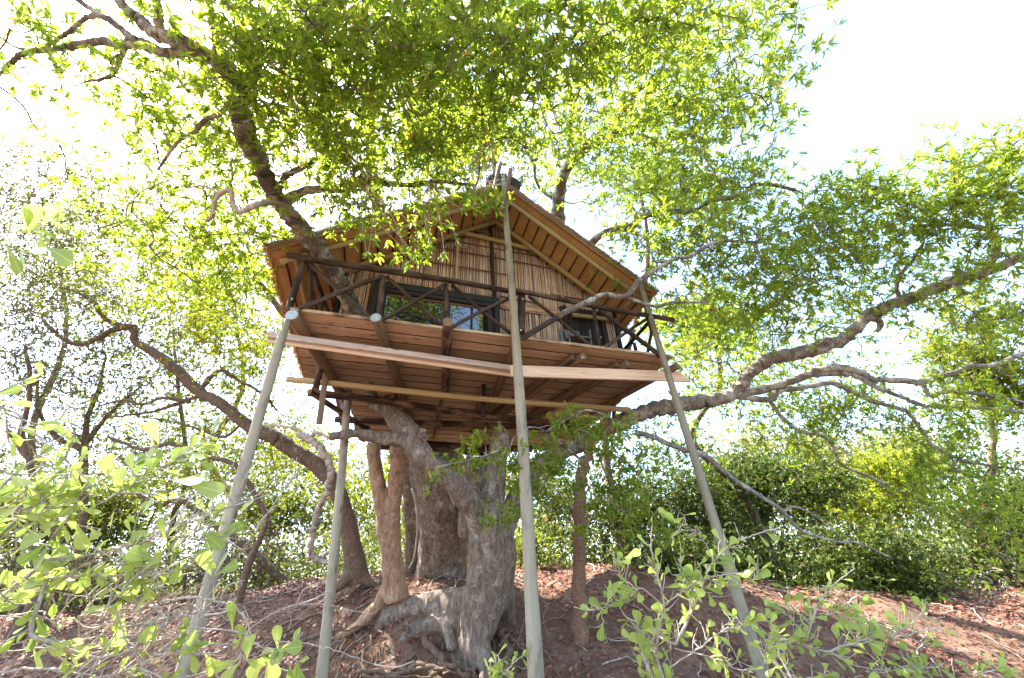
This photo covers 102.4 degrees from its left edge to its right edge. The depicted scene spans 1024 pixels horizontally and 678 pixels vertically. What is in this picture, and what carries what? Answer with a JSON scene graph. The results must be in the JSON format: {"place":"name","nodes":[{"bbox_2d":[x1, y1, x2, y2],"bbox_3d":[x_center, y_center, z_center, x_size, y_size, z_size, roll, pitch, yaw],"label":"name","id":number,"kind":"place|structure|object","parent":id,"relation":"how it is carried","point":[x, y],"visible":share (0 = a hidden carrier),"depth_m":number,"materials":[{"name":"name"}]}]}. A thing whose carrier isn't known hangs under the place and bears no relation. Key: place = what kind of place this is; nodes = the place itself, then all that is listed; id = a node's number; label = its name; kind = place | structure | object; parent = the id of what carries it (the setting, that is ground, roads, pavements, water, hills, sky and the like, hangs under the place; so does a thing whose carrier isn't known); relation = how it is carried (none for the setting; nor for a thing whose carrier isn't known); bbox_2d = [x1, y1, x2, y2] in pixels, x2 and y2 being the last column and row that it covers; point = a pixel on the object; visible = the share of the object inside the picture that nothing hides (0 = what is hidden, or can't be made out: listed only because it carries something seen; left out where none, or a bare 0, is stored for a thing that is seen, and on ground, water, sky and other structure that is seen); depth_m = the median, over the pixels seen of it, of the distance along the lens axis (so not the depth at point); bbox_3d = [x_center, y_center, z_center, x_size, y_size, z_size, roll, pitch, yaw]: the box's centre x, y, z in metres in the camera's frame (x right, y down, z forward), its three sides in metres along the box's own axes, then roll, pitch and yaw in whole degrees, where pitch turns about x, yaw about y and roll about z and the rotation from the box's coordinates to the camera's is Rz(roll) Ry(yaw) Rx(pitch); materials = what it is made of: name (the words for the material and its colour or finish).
{"place":"outdoors","nodes":[
{"label":"outdoors","id":0,"kind":"place"},
{"bbox_2d":[0,554,1023,677],"bbox_3d":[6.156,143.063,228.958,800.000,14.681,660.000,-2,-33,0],"label":"ground","id":1,"kind":"structure","parent":0,"point":[688,670],"depth_m":8.11,"materials":[{"name":"soil"}]},
{"bbox_2d":[0,530,130,638],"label":"dry thicket","id":2,"kind":"object","parent":1,"relation":"on","point":[15,573],"visible":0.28,"depth_m":9.53,"materials":[{"name":"green plant"}]},
{"bbox_2d":[0,168,154,538],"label":"distant tree","id":3,"kind":"object","parent":1,"relation":"on","point":[87,278],"visible":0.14,"depth_m":17.92,"materials":[{"name":"green plant"}]},
{"bbox_2d":[0,453,156,613],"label":"bush","id":4,"kind":"object","parent":1,"relation":"on","point":[19,495],"visible":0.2,"depth_m":13.55,"materials":[{"name":"green plant"}]},
{"bbox_2d":[0,128,180,647],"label":"thorn tree","id":5,"kind":"object","parent":1,"relation":"on","point":[23,451],"visible":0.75,"depth_m":9.47,"materials":[{"name":"green plant"}]},
{"bbox_2d":[1,517,204,608],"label":"dry thicket","id":6,"kind":"object","parent":1,"relation":"on","point":[93,580],"visible":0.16,"depth_m":12.36,"materials":[{"name":"green plant"}]},
{"bbox_2d":[0,254,211,610],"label":"thorn tree","id":7,"kind":"object","parent":1,"relation":"on","point":[86,437],"visible":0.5,"depth_m":11.85,"materials":[{"name":"green plant"}]},
{"bbox_2d":[32,454,226,596],"bbox_3d":[-13.748,6.757,14.693,6.574,5.028,4.267,-2,-33,0],"label":"bush","id":8,"kind":"object","parent":1,"relation":"on","point":[113,538],"visible":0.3,"depth_m":14.24,"materials":[{"name":"green plant"}]},
{"bbox_2d":[32,205,309,594],"bbox_3d":[-11.794,2.201,14.881,9.130,12.323,7.673,14,-37,-23],"label":"thorn tree","id":9,"kind":"object","parent":1,"relation":"on","point":[182,420],"visible":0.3,"depth_m":14.89,"materials":[{"name":"green plant"}]},
{"bbox_2d":[52,426,306,605],"bbox_3d":[-8.407,3.993,9.581,5.840,4.187,2.516,-2,-33,0],"label":"sinuous tree","id":10,"kind":"object","parent":1,"relation":"on","point":[249,563],"visible":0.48,"depth_m":9.97,"materials":[{"name":"green plant"}]},
{"bbox_2d":[90,461,289,582],"bbox_3d":[-8.978,5.139,11.760,5.607,3.848,2.380,-2,-33,0],"label":"leaning sapling","id":11,"kind":"object","parent":1,"relation":"on","point":[242,542],"visible":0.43,"depth_m":11.61,"materials":[{"name":"green plant"}]},
{"bbox_2d":[0,217,380,592],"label":"leaning tree","id":12,"kind":"object","parent":1,"relation":"on","point":[356,572],"visible":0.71,"depth_m":10.13,"materials":[{"name":"green plant"}]},
{"bbox_2d":[264,424,335,565],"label":"dead branch","id":13,"kind":"object","parent":12,"relation":"attached to","point":[311,439],"visible":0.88,"depth_m":7.79,"materials":[{"name":"wood"}]},
{"bbox_2d":[141,530,251,602],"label":"dry thicket","id":14,"kind":"object","parent":1,"relation":"on","point":[199,576],"visible":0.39,"depth_m":10.20,"materials":[{"name":"green plant"}]},
{"bbox_2d":[0,199,413,677],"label":"shrub","id":15,"kind":"object","parent":1,"relation":"on","point":[27,582],"visible":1,"depth_m":1.18,"materials":[{"name":"green plant"}]},
{"bbox_2d":[161,268,294,585],"bbox_3d":[-11.558,2.640,15.946,6.170,12.304,6.928,10,-35,-19],"label":"distant tree","id":16,"kind":"object","parent":1,"relation":"on","point":[246,333],"visible":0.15,"depth_m":16.88,"materials":[{"name":"green plant"}]},
{"bbox_2d":[190,509,341,588],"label":"dry thicket","id":17,"kind":"object","parent":1,"relation":"on","point":[260,571],"visible":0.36,"depth_m":12.96,"materials":[{"name":"green plant"}]},
{"bbox_2d":[190,446,364,585],"bbox_3d":[-9.700,7.192,16.784,6.946,5.555,4.548,-2,-33,0],"label":"bush","id":18,"kind":"object","parent":1,"relation":"on","point":[295,500],"visible":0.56,"depth_m":16.52,"materials":[{"name":"green plant"}]},
{"bbox_2d":[250,423,367,572],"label":"distant tree","id":19,"kind":"object","parent":1,"relation":"on","point":[304,471],"visible":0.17,"depth_m":25.80,"materials":[{"name":"green plant"}]},
{"bbox_2d":[303,442,403,569],"bbox_3d":[-7.354,8.060,19.881,5.606,6.311,5.246,-2,-33,0],"label":"bush","id":20,"kind":"object","parent":1,"relation":"on","point":[367,505],"visible":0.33,"depth_m":19.46,"materials":[{"name":"green plant"}]},
{"bbox_2d":[386,475,404,561],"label":"bush","id":21,"kind":"object","parent":1,"relation":"on","point":[403,527],"visible":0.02,"depth_m":23.50,"materials":[{"name":"green plant"}]},
{"bbox_2d":[175,161,768,677],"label":"tree house","id":22,"kind":"structure","parent":1,"relation":"on","point":[463,339],"depth_m":8.28,"materials":[{"name":"brown wood"}]},
{"bbox_2d":[409,487,418,567],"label":"hanging vine","id":23,"kind":"object","parent":22,"relation":"hanging from","point":[416,509],"visible":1,"depth_m":8.59,"materials":[{"name":"brown plant"}]},
{"bbox_2d":[368,280,499,332],"bbox_3d":[-1.545,-0.343,8.442,2.655,1.655,0.163,7,-34,-14],"label":"window","id":24,"kind":"structure","parent":22,"relation":"in","point":[392,302],"depth_m":8.63,"materials":[{"name":"clear glass"}]},
{"bbox_2d":[558,329,592,344],"bbox_3d":[1.313,0.057,8.522,0.510,0.893,0.510,7,-34,-14],"label":"deck chair","id":25,"kind":"object","parent":22,"relation":"on","point":[570,336],"visible":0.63,"depth_m":8.43,"materials":[{"name":"grey wood"}]},
{"bbox_2d":[559,306,617,346],"bbox_3d":[1.825,0.032,9.288,1.412,1.710,0.177,7,-34,-14],"label":"door","id":26,"kind":"structure","parent":22,"relation":"in","point":[581,320],"depth_m":9.53,"materials":[{"name":"black wood"}]},
{"bbox_2d":[398,72,589,563],"bbox_3d":[-0.019,-1.930,13.459,7.173,16.365,7.948,-14,-35,17],"label":"distant tree","id":27,"kind":"object","parent":1,"relation":"on","point":[505,150],"visible":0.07,"depth_m":15.36,"materials":[{"name":"green plant"}]},
{"bbox_2d":[484,644,530,677],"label":"shrub","id":28,"kind":"object","parent":1,"relation":"on","point":[497,666],"visible":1,"depth_m":1.91,"materials":[{"name":"green plant"}]},
{"bbox_2d":[0,0,1023,677],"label":"great tree","id":29,"kind":"object","parent":1,"relation":"on","point":[404,50],"visible":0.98,"depth_m":7.16,"materials":[{"name":"green plant"}]},
{"bbox_2d":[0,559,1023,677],"bbox_3d":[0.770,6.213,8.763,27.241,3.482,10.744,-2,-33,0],"label":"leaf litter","id":30,"kind":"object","parent":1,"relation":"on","point":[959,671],"visible":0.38,"depth_m":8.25,"materials":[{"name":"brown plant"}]},
{"bbox_2d":[0,506,1023,614],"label":"undergrowth","id":31,"kind":"object","parent":1,"relation":"on","point":[316,571],"visible":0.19,"depth_m":11.90,"materials":[{"name":"green plant"}]},
{"bbox_2d":[0,373,1023,582],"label":"wood","id":32,"kind":"object","parent":1,"relation":"on","point":[960,451],"visible":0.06,"depth_m":29.70,"materials":[{"name":"green plant"}]},
{"bbox_2d":[514,522,559,570],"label":"bush","id":33,"kind":"object","parent":1,"relation":"on","point":[520,555],"visible":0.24,"depth_m":11.44,"materials":[{"name":"green plant"}]},
{"bbox_2d":[66,563,1023,677],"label":"fallen twigs","id":34,"kind":"object","parent":1,"relation":"on","point":[604,663],"visible":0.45,"depth_m":8.36,"materials":[{"name":"brown wood"}]},
{"bbox_2d":[505,452,590,564],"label":"bush","id":35,"kind":"object","parent":1,"relation":"on","point":[552,508],"visible":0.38,"depth_m":14.94,"materials":[{"name":"green plant"}]},
{"bbox_2d":[422,399,678,648],"bbox_3d":[1.046,3.125,6.482,3.049,5.278,4.683,-22,-38,27],"label":"slim tree","id":36,"kind":"object","parent":1,"relation":"on","point":[579,628],"visible":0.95,"depth_m":6.72,"materials":[{"name":"green plant"}]},
{"bbox_2d":[546,475,686,564],"bbox_3d":[3.314,5.862,12.595,4.414,3.256,3.055,-2,-33,0],"label":"dry thicket","id":37,"kind":"object","parent":1,"relation":"on","point":[588,515],"visible":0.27,"depth_m":12.36,"materials":[{"name":"green plant"}]},
{"bbox_2d":[548,125,731,566],"bbox_3d":[3.866,-1.059,12.040,6.969,12.998,5.341,-27,-40,32],"label":"distant tree","id":38,"kind":"object","parent":1,"relation":"on","point":[636,320],"visible":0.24,"depth_m":13.67,"materials":[{"name":"green plant"}]},
{"bbox_2d":[599,522,737,580],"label":"bush","id":39,"kind":"object","parent":1,"relation":"on","point":[671,565],"visible":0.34,"depth_m":10.34,"materials":[{"name":"green plant"}]},
{"bbox_2d":[573,507,789,677],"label":"shrub","id":40,"kind":"object","parent":1,"relation":"on","point":[642,641],"visible":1,"depth_m":2.01,"materials":[{"name":"green plant"}]},
{"bbox_2d":[612,441,779,565],"bbox_3d":[6.228,5.676,13.710,6.454,4.355,4.823,-2,-33,0],"label":"bush","id":41,"kind":"object","parent":1,"relation":"on","point":[685,496],"visible":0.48,"depth_m":12.90,"materials":[{"name":"green plant"}]},
{"bbox_2d":[635,269,792,581],"bbox_3d":[6.724,1.985,12.158,5.110,9.322,4.416,17,-38,-27],"label":"distant tree","id":42,"kind":"object","parent":1,"relation":"on","point":[679,330],"visible":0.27,"depth_m":13.22,"materials":[{"name":"green plant"}]},
{"bbox_2d":[635,524,822,590],"bbox_3d":[5.937,6.480,10.808,5.447,3.126,3.608,-2,-33,0],"label":"bush","id":43,"kind":"object","parent":1,"relation":"on","point":[742,565],"visible":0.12,"depth_m":10.68,"materials":[{"name":"green plant"}]},
{"bbox_2d":[699,411,799,473],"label":"distant tree","id":44,"kind":"object","parent":1,"relation":"on","point":[729,442],"visible":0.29,"depth_m":38.12,"materials":[{"name":"green plant"}]},
{"bbox_2d":[684,441,879,573],"bbox_3d":[9.382,5.808,14.208,6.171,5.118,4.653,9,-35,-18],"label":"bush","id":45,"kind":"object","parent":1,"relation":"on","point":[811,493],"visible":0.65,"depth_m":13.74,"materials":[{"name":"green plant"}]},
{"bbox_2d":[761,420,891,480],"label":"distant tree","id":46,"kind":"object","parent":1,"relation":"on","point":[846,452],"visible":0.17,"depth_m":33.08,"materials":[{"name":"green plant"}]},
{"bbox_2d":[748,562,958,677],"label":"shrub","id":47,"kind":"object","parent":1,"relation":"on","point":[876,630],"visible":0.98,"depth_m":2.33,"materials":[{"name":"pale twig"},{"name":"green leaf"}]},
{"bbox_2d":[771,437,966,542],"bbox_3d":[15.604,6.984,17.549,7.607,5.597,5.884,-2,-33,0],"label":"bush","id":48,"kind":"object","parent":1,"relation":"on","point":[874,468],"visible":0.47,"depth_m":16.73,"materials":[{"name":"green plant"}]},
{"bbox_2d":[753,500,1023,603],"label":"bush","id":49,"kind":"object","parent":1,"relation":"on","point":[874,567],"visible":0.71,"depth_m":10.28,"materials":[{"name":"green plant"}]},
{"bbox_2d":[841,416,974,538],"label":"distant tree","id":50,"kind":"object","parent":1,"relation":"on","point":[892,441],"visible":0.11,"depth_m":36.05,"materials":[{"name":"green plant"}]},
{"bbox_2d":[879,554,1023,599],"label":"dry thicket","id":51,"kind":"object","parent":1,"relation":"on","point":[974,581],"visible":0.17,"depth_m":10.20,"materials":[{"name":"green plant"}]},
{"bbox_2d":[887,643,1023,677],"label":"shrub","id":52,"kind":"object","parent":1,"relation":"on","point":[1002,663],"visible":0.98,"depth_m":2.22,"materials":[{"name":"pale twig"},{"name":"green leaf"}]},
{"bbox_2d":[891,264,1023,583],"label":"distant tree","id":53,"kind":"object","parent":1,"relation":"on","point":[963,345],"visible":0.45,"depth_m":14.14,"materials":[{"name":"green plant"}]},
{"bbox_2d":[917,578,1001,608],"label":"bush","id":54,"kind":"object","parent":1,"relation":"on","point":[962,595],"visible":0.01,"depth_m":9.58,"materials":[{"name":"green plant"}]},
{"bbox_2d":[906,457,1023,589],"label":"bush","id":55,"kind":"object","parent":1,"relation":"on","point":[1009,485],"visible":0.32,"depth_m":11.79,"materials":[{"name":"green plant"}]},
{"bbox_2d":[0,0,1023,584],"label":"sky","id":56,"kind":"structure","parent":0,"point":[896,66],"materials":[{"name":"white"}]}
]}

